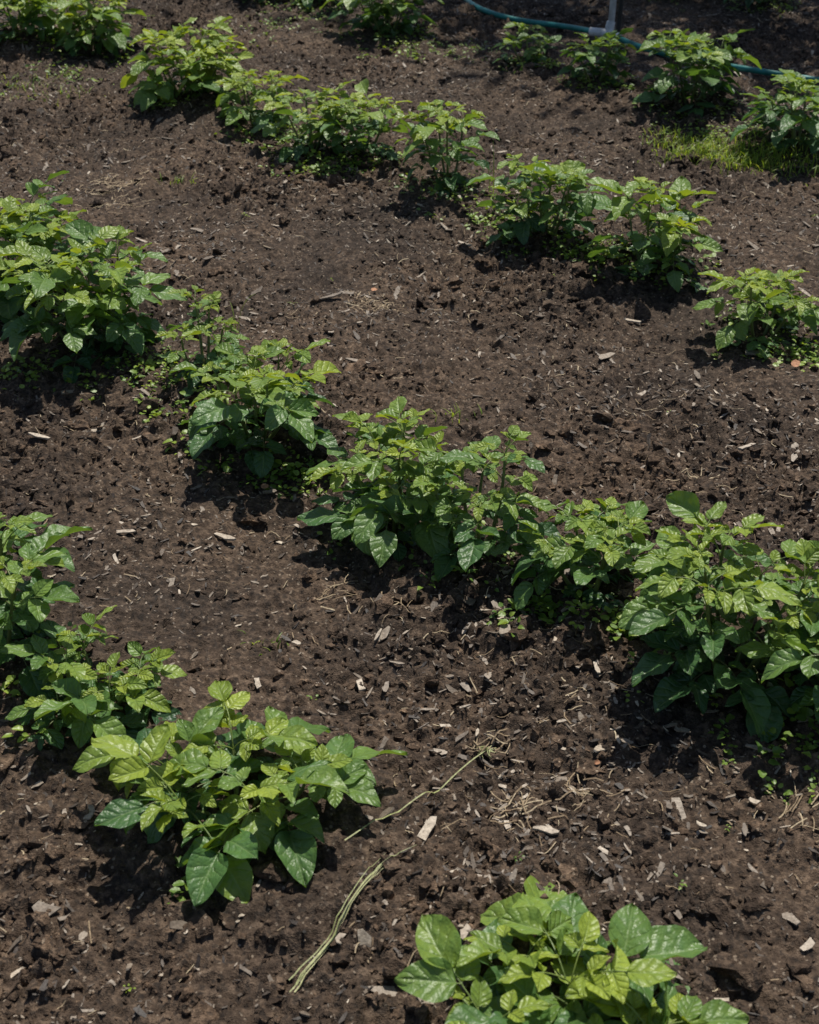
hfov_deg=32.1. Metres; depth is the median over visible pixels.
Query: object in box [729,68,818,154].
potato plant
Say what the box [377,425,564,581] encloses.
potato plant
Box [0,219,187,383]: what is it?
plant
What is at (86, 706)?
potato plant
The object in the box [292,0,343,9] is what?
potato plant
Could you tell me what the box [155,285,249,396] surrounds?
plant
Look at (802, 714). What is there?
weed seedlings
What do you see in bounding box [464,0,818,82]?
garden hose
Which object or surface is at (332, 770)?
potato plant
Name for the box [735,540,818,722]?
potato plant
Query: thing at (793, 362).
dry leaf
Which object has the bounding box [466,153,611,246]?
potato plant
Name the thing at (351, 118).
plant
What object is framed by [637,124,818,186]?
grass tuft
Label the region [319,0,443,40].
plant
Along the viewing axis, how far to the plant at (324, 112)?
4.53 m
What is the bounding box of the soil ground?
[0,0,818,1023]
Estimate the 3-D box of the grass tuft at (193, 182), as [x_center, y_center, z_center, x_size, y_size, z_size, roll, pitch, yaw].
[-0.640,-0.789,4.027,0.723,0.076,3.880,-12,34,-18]
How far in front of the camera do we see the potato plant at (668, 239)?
3.70 m
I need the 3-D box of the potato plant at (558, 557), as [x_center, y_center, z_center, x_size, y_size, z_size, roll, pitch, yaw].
[0.315,0.075,2.464,0.280,0.174,0.283,0,32,0]
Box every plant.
[0,0,57,41]
[0,170,100,323]
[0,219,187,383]
[0,512,92,697]
[0,605,186,751]
[29,0,146,56]
[73,680,407,906]
[120,16,257,111]
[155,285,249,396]
[169,337,340,477]
[213,69,308,136]
[249,79,357,162]
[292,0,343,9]
[297,396,470,567]
[302,78,413,160]
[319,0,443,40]
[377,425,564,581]
[392,99,499,198]
[394,875,748,1023]
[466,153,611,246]
[492,22,561,67]
[511,496,658,612]
[557,28,636,84]
[586,176,722,292]
[617,490,818,742]
[632,28,761,117]
[692,267,818,359]
[723,0,791,7]
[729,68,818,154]
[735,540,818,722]
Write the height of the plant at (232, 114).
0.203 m
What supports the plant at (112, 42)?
on the soil ground
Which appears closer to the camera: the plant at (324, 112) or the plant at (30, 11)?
the plant at (324, 112)
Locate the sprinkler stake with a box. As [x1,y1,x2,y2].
[588,0,623,43]
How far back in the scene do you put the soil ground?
2.85 m
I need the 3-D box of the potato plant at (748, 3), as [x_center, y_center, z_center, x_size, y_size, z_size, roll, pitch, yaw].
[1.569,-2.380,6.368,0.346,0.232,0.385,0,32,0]
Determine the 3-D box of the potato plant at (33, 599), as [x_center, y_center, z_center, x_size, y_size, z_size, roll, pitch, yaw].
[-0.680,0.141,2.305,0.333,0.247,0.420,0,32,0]
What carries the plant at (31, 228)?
on the soil ground
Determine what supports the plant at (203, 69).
on the soil ground
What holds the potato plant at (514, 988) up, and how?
on the soil ground
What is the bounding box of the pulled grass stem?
[288,744,495,991]
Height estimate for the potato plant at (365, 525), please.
0.270 m
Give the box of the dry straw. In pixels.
[0,0,818,1013]
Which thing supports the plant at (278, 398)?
on the soil ground
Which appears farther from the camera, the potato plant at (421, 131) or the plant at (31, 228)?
the potato plant at (421, 131)
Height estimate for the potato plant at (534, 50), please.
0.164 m
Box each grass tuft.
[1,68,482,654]
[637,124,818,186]
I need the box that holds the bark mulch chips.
[0,0,818,1023]
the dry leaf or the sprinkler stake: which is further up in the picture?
the sprinkler stake
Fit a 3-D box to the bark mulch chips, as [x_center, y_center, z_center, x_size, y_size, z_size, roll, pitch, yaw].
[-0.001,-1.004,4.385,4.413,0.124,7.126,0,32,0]
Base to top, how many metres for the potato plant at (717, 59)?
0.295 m
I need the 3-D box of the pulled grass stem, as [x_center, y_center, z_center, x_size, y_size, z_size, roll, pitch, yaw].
[-0.028,0.464,2.003,0.086,0.053,0.555,20,37,28]
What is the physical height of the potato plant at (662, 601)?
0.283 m
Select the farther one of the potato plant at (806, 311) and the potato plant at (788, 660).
the potato plant at (806, 311)
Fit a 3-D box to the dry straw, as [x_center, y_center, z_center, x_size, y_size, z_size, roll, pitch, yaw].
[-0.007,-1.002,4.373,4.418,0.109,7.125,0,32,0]
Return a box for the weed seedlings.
[0,0,818,1003]
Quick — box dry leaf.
[261,288,799,763]

